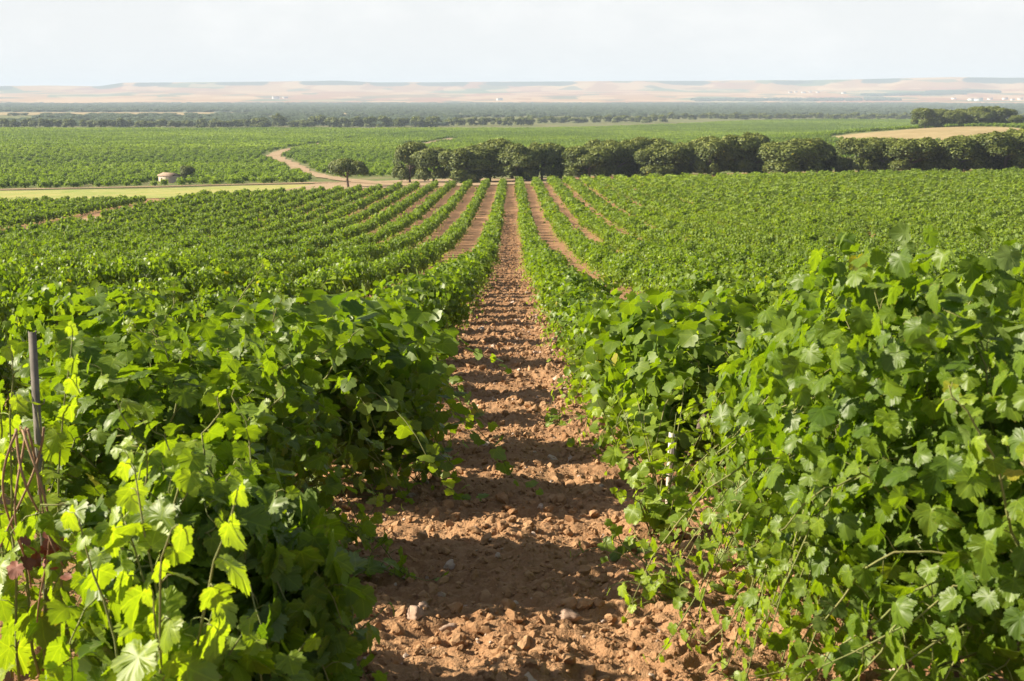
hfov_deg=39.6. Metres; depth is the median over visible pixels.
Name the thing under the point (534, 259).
grapevine
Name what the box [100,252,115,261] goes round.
grapevine
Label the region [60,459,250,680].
young vine
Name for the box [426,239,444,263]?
grapevine
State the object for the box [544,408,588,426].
vine shoot
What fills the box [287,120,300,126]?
treeline tree
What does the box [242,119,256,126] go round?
treeline tree
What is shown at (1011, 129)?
pine tree
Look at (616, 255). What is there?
grapevine
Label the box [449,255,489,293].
grapevine
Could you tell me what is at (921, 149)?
pine tree
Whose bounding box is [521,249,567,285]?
grapevine
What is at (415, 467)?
vine shoot
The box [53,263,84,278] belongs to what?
grapevine
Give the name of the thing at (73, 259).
grapevine
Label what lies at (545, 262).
grapevine
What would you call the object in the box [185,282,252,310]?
grapevine
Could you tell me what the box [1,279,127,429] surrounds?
grapevine
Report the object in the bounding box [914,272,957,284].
grapevine
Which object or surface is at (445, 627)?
stone
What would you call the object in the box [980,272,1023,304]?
grapevine
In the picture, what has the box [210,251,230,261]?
grapevine
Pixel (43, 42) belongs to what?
sky
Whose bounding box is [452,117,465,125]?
treeline tree
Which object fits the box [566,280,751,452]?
grapevine
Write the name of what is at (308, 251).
grapevine
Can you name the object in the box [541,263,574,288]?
grapevine
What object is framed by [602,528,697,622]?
vine shoot
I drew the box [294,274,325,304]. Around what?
grapevine
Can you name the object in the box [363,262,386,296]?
grapevine
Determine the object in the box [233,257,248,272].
grapevine
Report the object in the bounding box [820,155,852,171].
pine tree
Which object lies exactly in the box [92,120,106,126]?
treeline tree
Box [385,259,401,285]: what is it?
grapevine
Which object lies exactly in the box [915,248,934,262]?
grapevine
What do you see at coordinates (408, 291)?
grapevine
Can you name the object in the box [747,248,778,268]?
grapevine
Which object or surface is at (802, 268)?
grapevine
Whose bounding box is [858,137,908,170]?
pine tree
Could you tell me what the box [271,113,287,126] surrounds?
treeline tree
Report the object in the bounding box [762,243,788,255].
grapevine
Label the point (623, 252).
grapevine
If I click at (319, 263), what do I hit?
grapevine
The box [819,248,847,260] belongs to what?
grapevine
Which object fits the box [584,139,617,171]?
pine tree
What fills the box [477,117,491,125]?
treeline tree
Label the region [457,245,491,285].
grapevine
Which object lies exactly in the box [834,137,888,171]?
pine tree
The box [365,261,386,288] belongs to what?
grapevine
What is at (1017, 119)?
pine tree
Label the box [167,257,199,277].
grapevine
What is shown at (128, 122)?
treeline tree
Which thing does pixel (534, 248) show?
grapevine
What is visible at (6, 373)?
grapevine
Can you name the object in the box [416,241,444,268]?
grapevine
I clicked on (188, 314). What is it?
grapevine
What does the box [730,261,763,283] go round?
grapevine
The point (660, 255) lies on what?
grapevine
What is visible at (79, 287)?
grapevine
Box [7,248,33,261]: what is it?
grapevine
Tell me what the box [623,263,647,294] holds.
grapevine
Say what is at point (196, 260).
grapevine
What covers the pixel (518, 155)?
pine tree
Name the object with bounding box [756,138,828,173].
pine tree
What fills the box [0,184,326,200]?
grass field
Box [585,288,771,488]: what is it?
grapevine
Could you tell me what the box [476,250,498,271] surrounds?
grapevine
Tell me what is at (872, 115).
treeline tree
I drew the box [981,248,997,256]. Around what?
grapevine
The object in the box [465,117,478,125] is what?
treeline tree
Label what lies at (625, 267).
grapevine
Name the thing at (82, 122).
treeline tree
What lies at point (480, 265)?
grapevine
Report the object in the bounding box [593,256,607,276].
grapevine
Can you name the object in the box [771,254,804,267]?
grapevine
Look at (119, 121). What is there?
treeline tree
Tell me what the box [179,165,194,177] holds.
bushy tree
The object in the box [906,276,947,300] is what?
grapevine
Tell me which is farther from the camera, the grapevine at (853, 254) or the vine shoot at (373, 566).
the grapevine at (853, 254)
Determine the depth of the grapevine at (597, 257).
64.81 m
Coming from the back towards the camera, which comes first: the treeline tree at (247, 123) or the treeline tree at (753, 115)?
the treeline tree at (753, 115)
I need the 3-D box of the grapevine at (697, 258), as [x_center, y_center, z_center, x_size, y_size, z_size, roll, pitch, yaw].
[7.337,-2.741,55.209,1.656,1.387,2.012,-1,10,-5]
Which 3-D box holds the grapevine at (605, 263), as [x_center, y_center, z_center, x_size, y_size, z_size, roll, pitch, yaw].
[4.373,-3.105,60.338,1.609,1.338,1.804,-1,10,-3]
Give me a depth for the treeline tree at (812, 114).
1743.00 m
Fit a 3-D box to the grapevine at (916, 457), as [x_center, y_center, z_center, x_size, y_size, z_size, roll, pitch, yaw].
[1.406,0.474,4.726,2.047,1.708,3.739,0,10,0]
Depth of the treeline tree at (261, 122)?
1167.43 m
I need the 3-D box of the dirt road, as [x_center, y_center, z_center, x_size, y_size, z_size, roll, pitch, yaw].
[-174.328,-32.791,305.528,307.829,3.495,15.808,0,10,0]
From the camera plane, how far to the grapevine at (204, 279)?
34.08 m
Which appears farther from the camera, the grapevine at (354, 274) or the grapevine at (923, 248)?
the grapevine at (923, 248)
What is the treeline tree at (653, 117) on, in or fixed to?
on the ground
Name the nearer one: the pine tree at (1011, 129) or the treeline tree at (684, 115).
the pine tree at (1011, 129)
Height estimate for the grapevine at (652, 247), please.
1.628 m
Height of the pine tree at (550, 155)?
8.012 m
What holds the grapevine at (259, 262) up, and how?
on the ground
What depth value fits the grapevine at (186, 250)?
73.43 m
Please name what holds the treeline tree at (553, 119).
on the ground
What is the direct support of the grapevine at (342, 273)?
on the ground
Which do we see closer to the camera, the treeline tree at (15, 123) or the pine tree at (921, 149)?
the pine tree at (921, 149)
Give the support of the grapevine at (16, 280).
on the ground
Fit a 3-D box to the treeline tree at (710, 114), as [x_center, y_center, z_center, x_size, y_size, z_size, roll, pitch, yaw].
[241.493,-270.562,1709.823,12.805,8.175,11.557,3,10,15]
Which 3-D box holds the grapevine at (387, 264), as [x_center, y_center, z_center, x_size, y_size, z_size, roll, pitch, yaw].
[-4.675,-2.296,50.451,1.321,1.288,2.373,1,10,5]
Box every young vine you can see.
[0,321,101,680]
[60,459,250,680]
[141,635,190,680]
[190,610,321,680]
[314,602,394,680]
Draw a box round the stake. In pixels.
[665,432,674,503]
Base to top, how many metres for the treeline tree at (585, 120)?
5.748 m
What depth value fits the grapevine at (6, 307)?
20.68 m
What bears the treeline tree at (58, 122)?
on the ground
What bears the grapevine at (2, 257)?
on the ground
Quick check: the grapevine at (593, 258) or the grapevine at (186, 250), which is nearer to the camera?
the grapevine at (593, 258)
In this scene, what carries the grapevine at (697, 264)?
on the ground
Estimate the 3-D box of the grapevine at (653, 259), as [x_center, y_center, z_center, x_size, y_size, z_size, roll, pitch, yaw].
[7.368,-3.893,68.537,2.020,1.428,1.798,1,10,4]
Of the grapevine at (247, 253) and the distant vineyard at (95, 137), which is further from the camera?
the distant vineyard at (95, 137)
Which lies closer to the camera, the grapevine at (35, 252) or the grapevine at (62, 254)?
the grapevine at (62, 254)
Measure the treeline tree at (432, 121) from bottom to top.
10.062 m
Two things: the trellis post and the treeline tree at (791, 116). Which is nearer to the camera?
the trellis post
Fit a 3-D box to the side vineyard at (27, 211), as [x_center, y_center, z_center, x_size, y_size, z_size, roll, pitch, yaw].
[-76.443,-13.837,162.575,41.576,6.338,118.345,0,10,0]
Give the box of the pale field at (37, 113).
[0,112,345,114]
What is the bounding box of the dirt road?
[0,181,407,189]
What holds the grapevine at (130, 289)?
on the ground
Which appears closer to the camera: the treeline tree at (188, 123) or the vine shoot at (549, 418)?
the vine shoot at (549, 418)
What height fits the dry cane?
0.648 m
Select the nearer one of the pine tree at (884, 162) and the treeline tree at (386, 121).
the pine tree at (884, 162)
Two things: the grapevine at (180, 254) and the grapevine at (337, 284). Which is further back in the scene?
the grapevine at (180, 254)
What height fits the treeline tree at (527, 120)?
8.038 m
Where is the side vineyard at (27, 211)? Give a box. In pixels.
[0,194,146,229]
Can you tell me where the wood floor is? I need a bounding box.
[3,110,242,111]
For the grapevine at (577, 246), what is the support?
on the ground
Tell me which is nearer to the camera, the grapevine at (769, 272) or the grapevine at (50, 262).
the grapevine at (769, 272)
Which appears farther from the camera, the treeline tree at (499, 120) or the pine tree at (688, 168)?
the treeline tree at (499, 120)
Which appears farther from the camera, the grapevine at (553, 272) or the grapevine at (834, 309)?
the grapevine at (553, 272)
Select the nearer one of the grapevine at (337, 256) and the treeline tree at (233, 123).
the grapevine at (337, 256)
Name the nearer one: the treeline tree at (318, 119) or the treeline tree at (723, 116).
the treeline tree at (318, 119)
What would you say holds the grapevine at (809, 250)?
on the ground
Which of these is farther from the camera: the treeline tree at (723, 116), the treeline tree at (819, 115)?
the treeline tree at (819, 115)
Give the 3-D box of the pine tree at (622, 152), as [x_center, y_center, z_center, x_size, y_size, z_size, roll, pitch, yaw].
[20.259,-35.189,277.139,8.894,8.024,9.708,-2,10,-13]
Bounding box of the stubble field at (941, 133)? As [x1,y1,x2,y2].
[832,126,1019,139]
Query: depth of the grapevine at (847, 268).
42.86 m
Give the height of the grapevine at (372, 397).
1.521 m
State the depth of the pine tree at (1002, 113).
643.07 m
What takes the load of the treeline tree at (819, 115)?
on the ground
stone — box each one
[405,605,427,620]
[418,601,429,609]
[439,623,457,632]
[558,608,581,621]
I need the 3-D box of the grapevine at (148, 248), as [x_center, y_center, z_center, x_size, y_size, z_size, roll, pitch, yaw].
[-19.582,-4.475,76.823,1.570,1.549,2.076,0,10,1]
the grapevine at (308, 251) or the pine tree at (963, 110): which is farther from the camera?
the pine tree at (963, 110)
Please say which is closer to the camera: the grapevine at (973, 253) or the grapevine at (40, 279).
the grapevine at (40, 279)
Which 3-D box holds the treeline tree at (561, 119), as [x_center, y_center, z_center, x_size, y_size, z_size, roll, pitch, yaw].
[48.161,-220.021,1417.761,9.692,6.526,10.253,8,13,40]
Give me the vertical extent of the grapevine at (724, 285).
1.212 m
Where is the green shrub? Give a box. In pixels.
[1009,162,1023,168]
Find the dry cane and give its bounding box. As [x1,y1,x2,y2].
[0,427,71,622]
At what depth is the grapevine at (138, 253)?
73.94 m
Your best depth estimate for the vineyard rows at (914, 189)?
180.22 m
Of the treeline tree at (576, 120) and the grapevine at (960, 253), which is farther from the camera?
the treeline tree at (576, 120)
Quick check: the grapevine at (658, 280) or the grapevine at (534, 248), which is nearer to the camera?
the grapevine at (658, 280)
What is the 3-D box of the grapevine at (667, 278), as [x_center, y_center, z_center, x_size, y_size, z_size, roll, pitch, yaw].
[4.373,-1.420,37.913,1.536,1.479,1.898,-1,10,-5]
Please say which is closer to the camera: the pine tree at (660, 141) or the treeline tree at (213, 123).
the pine tree at (660, 141)
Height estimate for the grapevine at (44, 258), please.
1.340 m
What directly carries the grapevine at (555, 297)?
on the ground
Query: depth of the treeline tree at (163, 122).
1213.78 m
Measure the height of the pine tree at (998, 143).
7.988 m
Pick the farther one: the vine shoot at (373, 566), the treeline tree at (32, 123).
the treeline tree at (32, 123)
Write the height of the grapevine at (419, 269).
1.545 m
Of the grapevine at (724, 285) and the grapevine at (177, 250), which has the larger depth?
the grapevine at (177, 250)
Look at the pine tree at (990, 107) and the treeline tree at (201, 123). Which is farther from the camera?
the treeline tree at (201, 123)
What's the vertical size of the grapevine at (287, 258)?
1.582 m
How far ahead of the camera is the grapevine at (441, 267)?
34.79 m
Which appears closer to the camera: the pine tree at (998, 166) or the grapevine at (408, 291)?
the grapevine at (408, 291)
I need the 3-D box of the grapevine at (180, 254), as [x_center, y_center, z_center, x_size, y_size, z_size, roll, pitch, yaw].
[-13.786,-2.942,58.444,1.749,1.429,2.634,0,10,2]
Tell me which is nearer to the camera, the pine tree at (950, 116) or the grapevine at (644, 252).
the grapevine at (644, 252)
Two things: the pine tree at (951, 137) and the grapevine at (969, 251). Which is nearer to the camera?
the grapevine at (969, 251)
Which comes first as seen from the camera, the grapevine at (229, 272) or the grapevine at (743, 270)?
the grapevine at (229, 272)
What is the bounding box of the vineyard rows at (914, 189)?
[3,166,1023,232]
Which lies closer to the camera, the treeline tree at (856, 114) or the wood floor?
the treeline tree at (856, 114)
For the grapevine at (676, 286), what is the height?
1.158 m
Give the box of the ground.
[0,112,1023,680]
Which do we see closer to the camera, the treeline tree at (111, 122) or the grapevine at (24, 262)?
the grapevine at (24, 262)
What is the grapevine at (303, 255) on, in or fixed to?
on the ground
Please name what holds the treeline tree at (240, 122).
on the ground
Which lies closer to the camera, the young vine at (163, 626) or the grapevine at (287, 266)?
the young vine at (163, 626)
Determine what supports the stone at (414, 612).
on the dirt path
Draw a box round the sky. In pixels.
[0,0,1023,85]
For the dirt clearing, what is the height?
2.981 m
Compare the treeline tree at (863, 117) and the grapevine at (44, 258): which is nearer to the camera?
the grapevine at (44, 258)
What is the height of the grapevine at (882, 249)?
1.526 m
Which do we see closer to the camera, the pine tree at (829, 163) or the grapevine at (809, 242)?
the grapevine at (809, 242)
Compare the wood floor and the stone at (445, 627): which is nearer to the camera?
the stone at (445, 627)
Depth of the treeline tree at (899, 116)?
1648.00 m
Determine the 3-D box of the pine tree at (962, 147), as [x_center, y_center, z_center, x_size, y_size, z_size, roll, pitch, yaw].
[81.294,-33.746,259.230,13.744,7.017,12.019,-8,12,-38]
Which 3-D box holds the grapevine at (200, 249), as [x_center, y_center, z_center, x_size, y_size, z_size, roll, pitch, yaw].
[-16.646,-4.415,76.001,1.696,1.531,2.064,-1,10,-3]
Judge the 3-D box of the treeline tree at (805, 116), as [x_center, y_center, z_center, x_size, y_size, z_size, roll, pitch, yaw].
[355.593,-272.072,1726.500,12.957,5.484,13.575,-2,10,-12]
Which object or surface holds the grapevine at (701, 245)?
on the ground
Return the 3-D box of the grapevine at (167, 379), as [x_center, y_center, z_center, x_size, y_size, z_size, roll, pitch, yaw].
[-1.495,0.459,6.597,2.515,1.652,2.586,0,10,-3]
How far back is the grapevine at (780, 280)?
37.23 m
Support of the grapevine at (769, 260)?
on the ground
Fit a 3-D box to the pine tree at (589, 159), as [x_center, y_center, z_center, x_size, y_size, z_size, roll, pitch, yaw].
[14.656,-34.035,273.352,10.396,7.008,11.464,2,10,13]
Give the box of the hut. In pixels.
[157,172,181,182]
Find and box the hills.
[0,77,1023,102]
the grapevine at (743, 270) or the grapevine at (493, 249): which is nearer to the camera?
the grapevine at (743, 270)
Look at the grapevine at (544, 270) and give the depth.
43.37 m
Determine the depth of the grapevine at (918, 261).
46.45 m
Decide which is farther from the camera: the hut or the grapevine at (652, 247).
the hut
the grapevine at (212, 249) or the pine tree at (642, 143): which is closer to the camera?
the grapevine at (212, 249)
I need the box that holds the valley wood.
[0,102,1023,126]
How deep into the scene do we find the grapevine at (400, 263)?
55.55 m
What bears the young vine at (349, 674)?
on the ground
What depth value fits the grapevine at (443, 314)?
24.09 m
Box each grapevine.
[0,251,17,265]
[0,258,32,319]
[0,258,449,623]
[0,259,27,278]
[0,284,20,338]
[0,321,48,436]
[0,374,388,680]
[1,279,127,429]
[1,284,43,340]
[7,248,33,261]
[7,253,36,274]
[21,262,58,284]
[22,247,47,259]
[23,276,55,295]
[31,256,61,273]
[32,255,54,264]
[44,250,62,256]
[45,267,90,293]
[49,253,66,269]
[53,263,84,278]
[54,253,89,269]
[55,284,118,309]
[59,249,79,259]
[74,247,94,256]
[74,255,110,283]
[78,251,131,289]
[80,252,108,261]
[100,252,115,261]
[107,280,146,308]
[108,283,189,342]
[115,255,159,292]
[116,251,132,260]
[128,277,180,306]
[130,250,145,258]
[135,252,183,295]
[140,244,157,254]
[150,272,199,308]
[153,247,179,260]
[160,247,179,256]
[162,298,217,351]
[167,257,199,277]
[172,251,191,261]
[179,249,210,270]
[182,260,226,302]
[184,248,197,255]
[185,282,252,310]
[188,243,211,252]
[196,287,543,504]
[198,251,226,270]
[200,259,247,296]
[208,246,218,253]
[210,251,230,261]
[217,256,235,264]
[219,246,241,262]
[226,264,258,290]
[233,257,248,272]
[238,247,254,260]
[239,267,310,304]
[241,256,256,270]
[248,276,478,468]
[249,264,274,283]
[251,256,263,268]
[252,249,263,260]
[254,250,283,267]
[259,260,291,279]
[270,248,295,264]
[271,260,298,288]
[283,250,301,265]
[285,260,306,282]
[292,250,306,260]
[294,257,317,282]
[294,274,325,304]
[296,243,317,258]
[304,266,351,294]
[307,256,329,268]
[309,246,324,258]
[317,253,335,268]
[318,265,350,291]
[320,252,347,262]
[328,258,367,299]
[333,252,347,260]
[333,283,448,386]
[336,244,362,257]
[336,251,372,296]
[348,244,369,260]
[354,244,373,261]
[360,242,377,263]
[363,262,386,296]
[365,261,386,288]
[367,243,380,258]
[370,242,386,259]
[370,264,457,363]
[371,257,400,285]
[380,253,405,284]
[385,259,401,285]
[386,250,416,279]
[390,251,421,281]
[393,272,470,343]
[400,247,420,268]
[402,321,455,416]
[412,248,431,271]
[412,256,421,274]
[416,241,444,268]
[416,252,429,273]
[420,261,485,322]
[425,262,481,312]
[425,264,472,313]
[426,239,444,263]
[432,279,468,328]
[433,254,487,307]
[439,297,448,331]
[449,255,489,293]
[454,256,493,297]
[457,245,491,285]
[462,251,500,282]
[470,252,498,276]
[472,246,494,266]
[475,242,504,265]
[475,260,496,286]
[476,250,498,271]
[514,249,549,278]
[519,237,549,262]
[519,243,549,268]
[519,245,549,268]
[520,245,573,280]
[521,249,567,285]
[521,251,570,290]
[525,252,573,288]
[526,261,569,299]
[526,262,590,313]
[529,273,571,310]
[529,274,578,318]
[535,286,610,346]
[540,269,626,326]
[540,295,613,360]
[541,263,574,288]
[542,283,688,414]
[546,302,601,394]
[549,283,599,329]
[563,293,623,368]
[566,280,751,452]
[571,240,603,265]
[575,240,587,263]
[579,243,617,271]
[581,240,616,268]
[585,248,609,273]
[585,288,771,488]
[586,248,613,274]
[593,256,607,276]
[596,251,632,275]
[596,252,622,279]
[601,249,644,288]
[601,252,634,285]
[607,253,647,291]
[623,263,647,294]
[624,221,1023,680]
[629,260,660,293]
[634,285,907,611]
[635,238,658,260]
[638,243,656,262]
[638,263,684,292]
[640,239,670,261]
[641,259,678,293]
[647,246,663,260]
[648,246,671,262]
[651,260,693,299]
[653,247,679,264]
[662,246,683,264]
[668,247,692,268]
[668,273,684,297]
[670,266,746,319]
[677,270,715,295]
[679,248,712,267]
[681,239,700,253]
[685,252,712,273]
[693,256,718,272]
[695,240,719,254]
[699,254,732,277]
[702,243,720,256]
[711,246,733,260]
[712,283,745,304]
[719,262,740,276]
[726,271,778,310]
[727,245,755,267]
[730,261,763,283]
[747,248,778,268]
[748,263,786,286]
[749,277,792,310]
[752,244,766,252]
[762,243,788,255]
[762,258,785,269]
[771,247,792,261]
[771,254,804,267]
[776,264,810,290]
[781,256,810,274]
[783,261,827,288]
[783,270,836,322]
[786,247,807,258]
[791,250,808,261]
[803,239,829,252]
[805,245,835,257]
[809,242,833,253]
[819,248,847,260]
[823,296,859,323]
[834,246,862,256]
[842,252,868,266]
[845,263,867,277]
[857,245,893,255]
[861,241,880,248]
[870,259,919,278]
[885,243,899,252]
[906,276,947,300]
[912,258,931,277]
[913,246,938,258]
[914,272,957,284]
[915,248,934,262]
[916,258,952,278]
[919,242,929,250]
[927,237,955,248]
[933,248,972,263]
[935,262,977,304]
[939,250,985,278]
[945,239,971,250]
[949,246,980,255]
[960,250,983,257]
[961,240,986,255]
[978,252,993,257]
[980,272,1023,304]
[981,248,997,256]
[989,243,999,250]
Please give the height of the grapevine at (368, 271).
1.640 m
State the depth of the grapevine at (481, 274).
44.84 m
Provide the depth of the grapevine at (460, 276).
32.10 m
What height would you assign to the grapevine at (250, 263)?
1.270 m
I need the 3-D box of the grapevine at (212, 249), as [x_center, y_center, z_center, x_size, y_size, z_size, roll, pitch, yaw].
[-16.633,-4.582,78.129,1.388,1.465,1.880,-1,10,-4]
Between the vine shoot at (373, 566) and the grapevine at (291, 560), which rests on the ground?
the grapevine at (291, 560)
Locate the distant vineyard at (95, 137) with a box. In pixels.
[0,118,1009,148]
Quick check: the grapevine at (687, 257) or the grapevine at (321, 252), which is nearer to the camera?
the grapevine at (687, 257)
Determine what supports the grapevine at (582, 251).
on the ground
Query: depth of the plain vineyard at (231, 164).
459.27 m
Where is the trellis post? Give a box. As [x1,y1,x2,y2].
[28,331,50,611]
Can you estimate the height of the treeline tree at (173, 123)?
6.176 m
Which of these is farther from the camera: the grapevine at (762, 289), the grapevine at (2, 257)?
the grapevine at (2, 257)
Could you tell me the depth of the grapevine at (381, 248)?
79.19 m
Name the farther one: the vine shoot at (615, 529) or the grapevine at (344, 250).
the grapevine at (344, 250)
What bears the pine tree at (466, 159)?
on the ground
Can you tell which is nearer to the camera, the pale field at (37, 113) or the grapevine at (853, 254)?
the grapevine at (853, 254)
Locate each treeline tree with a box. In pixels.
[0,119,10,126]
[9,120,19,126]
[20,118,30,126]
[28,120,36,126]
[38,118,48,126]
[46,119,62,126]
[60,118,75,127]
[79,119,87,126]
[86,120,94,126]
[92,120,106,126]
[105,119,115,126]
[116,118,124,126]
[119,120,134,126]
[134,120,141,126]
[140,120,156,126]
[154,119,167,126]
[167,120,181,126]
[181,120,193,126]
[195,119,207,127]
[207,118,221,127]
[220,121,230,127]
[226,120,239,126]
[236,119,243,126]
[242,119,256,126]
[250,117,272,126]
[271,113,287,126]
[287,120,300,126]
[299,120,313,126]
[308,115,326,125]
[324,117,339,126]
[337,117,351,126]
[349,116,364,126]
[363,116,376,127]
[376,115,392,126]
[392,117,409,126]
[410,116,423,126]
[423,116,441,126]
[444,118,454,125]
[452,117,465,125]
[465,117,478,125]
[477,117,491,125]
[490,117,502,124]
[501,116,516,125]
[513,116,525,124]
[523,117,534,124]
[527,115,537,121]
[536,117,545,123]
[544,116,555,122]
[556,117,565,122]
[561,116,570,122]
[567,117,580,122]
[579,118,587,122]
[589,116,596,122]
[602,114,612,121]
[612,116,620,122]
[618,115,630,121]
[635,115,642,121]
[641,117,651,122]
[650,113,658,120]
[658,114,667,122]
[667,112,674,118]
[680,112,688,118]
[687,114,696,119]
[697,113,706,117]
[708,112,716,118]
[719,114,727,118]
[729,112,739,118]
[738,114,748,119]
[748,113,756,118]
[757,113,765,118]
[763,114,772,118]
[774,113,782,118]
[787,114,795,118]
[800,114,810,118]
[808,112,817,117]
[816,113,823,117]
[829,114,839,118]
[841,113,848,118]
[852,112,859,118]
[857,115,867,118]
[867,113,877,118]
[875,114,885,118]
[895,114,906,118]
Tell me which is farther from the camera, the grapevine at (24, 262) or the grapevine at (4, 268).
the grapevine at (24, 262)
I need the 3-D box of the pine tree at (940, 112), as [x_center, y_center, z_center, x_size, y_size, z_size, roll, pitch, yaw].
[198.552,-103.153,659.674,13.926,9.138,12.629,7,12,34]
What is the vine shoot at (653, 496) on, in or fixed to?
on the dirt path
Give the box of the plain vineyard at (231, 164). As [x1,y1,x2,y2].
[0,122,1023,188]
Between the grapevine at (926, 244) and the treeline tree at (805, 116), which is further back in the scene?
the treeline tree at (805, 116)
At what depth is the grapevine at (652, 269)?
42.34 m
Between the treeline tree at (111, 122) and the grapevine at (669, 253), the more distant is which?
the treeline tree at (111, 122)
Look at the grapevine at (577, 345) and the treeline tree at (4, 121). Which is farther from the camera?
the treeline tree at (4, 121)
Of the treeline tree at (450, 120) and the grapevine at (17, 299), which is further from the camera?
the treeline tree at (450, 120)
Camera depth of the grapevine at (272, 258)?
62.48 m
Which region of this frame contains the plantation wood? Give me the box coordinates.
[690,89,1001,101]
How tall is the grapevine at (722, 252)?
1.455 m
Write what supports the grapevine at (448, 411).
on the ground
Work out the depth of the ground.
198.85 m
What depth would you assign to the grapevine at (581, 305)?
20.45 m
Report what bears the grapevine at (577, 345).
on the ground
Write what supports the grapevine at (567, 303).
on the ground
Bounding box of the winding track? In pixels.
[266,143,423,185]
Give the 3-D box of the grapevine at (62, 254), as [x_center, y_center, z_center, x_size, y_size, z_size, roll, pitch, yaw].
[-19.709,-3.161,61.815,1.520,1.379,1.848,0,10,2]
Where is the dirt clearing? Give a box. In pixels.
[285,178,564,189]
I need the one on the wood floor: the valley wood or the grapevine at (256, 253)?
the valley wood
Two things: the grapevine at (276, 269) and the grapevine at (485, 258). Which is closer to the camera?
the grapevine at (276, 269)
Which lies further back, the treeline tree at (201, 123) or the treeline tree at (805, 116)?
the treeline tree at (805, 116)
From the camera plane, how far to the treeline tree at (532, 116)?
1449.85 m
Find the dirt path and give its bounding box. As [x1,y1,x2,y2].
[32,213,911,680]
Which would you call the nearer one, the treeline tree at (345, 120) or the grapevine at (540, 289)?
the grapevine at (540, 289)
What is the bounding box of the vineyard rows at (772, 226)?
[0,201,1023,263]
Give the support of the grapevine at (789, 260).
on the ground
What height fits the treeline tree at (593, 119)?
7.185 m
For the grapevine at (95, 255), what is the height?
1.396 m
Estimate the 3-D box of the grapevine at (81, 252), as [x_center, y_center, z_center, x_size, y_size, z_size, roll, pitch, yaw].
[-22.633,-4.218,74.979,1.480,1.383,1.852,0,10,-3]
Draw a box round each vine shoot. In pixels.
[326,496,383,545]
[348,557,409,582]
[398,453,450,489]
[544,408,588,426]
[569,518,651,565]
[592,377,728,536]
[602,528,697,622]
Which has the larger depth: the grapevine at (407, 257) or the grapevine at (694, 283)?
the grapevine at (407, 257)
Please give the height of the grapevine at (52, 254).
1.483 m
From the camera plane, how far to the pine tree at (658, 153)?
268.99 m
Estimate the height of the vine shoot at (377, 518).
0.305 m
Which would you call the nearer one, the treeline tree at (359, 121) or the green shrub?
the green shrub
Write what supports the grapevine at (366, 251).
on the ground
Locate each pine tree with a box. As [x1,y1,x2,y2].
[391,141,427,181]
[409,147,455,180]
[438,147,493,182]
[457,138,521,180]
[494,143,542,180]
[526,141,564,179]
[547,149,587,177]
[561,145,614,176]
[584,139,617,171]
[599,139,638,177]
[617,138,662,173]
[630,136,673,173]
[632,143,693,176]
[659,142,712,174]
[683,136,718,173]
[692,137,736,175]
[713,134,761,172]
[731,132,770,172]
[738,143,775,172]
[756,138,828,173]
[794,138,838,171]
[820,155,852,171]
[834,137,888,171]
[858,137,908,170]
[881,137,939,171]
[908,141,957,170]
[910,108,939,127]
[929,108,948,123]
[932,136,989,170]
[941,109,965,124]
[946,135,974,168]
[954,108,972,123]
[960,134,1009,171]
[964,106,996,123]
[969,130,1023,168]
[981,106,1006,122]
[992,108,1018,123]
[1004,128,1021,151]
[1007,115,1023,123]
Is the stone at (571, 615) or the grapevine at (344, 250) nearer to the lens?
the stone at (571, 615)
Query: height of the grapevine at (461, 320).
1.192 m
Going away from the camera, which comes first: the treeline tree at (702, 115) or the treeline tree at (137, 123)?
the treeline tree at (137, 123)
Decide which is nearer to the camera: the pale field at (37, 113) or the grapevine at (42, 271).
the grapevine at (42, 271)
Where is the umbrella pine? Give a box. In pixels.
[326,158,369,186]
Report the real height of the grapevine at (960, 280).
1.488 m
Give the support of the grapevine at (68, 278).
on the ground
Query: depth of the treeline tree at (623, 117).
1487.27 m
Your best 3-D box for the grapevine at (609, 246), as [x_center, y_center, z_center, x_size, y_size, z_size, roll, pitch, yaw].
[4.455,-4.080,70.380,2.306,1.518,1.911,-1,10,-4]
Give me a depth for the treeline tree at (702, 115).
1722.87 m
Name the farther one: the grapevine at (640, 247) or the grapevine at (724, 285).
the grapevine at (640, 247)
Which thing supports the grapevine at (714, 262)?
on the ground
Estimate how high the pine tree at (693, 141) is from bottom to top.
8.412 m
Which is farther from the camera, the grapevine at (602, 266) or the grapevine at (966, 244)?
the grapevine at (966, 244)
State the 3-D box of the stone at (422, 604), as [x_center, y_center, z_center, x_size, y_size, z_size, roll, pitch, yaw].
[-0.365,1.098,5.872,0.052,0.038,0.060,3,10,15]
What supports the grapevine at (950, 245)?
on the ground
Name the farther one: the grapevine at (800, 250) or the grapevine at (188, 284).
the grapevine at (800, 250)
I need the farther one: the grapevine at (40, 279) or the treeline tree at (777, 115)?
the treeline tree at (777, 115)
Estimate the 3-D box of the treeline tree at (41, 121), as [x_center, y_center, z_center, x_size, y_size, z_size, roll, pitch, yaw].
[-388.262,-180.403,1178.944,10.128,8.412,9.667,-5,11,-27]
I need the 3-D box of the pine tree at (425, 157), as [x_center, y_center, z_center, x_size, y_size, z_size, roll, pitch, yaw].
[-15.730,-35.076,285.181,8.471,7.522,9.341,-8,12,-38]
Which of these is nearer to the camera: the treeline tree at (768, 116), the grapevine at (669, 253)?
the grapevine at (669, 253)
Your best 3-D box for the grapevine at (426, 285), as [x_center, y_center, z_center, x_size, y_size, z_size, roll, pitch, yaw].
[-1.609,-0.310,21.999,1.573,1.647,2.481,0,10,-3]
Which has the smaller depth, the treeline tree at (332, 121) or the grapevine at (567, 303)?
the grapevine at (567, 303)
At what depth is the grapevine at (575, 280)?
30.43 m
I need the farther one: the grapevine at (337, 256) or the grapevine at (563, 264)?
the grapevine at (337, 256)

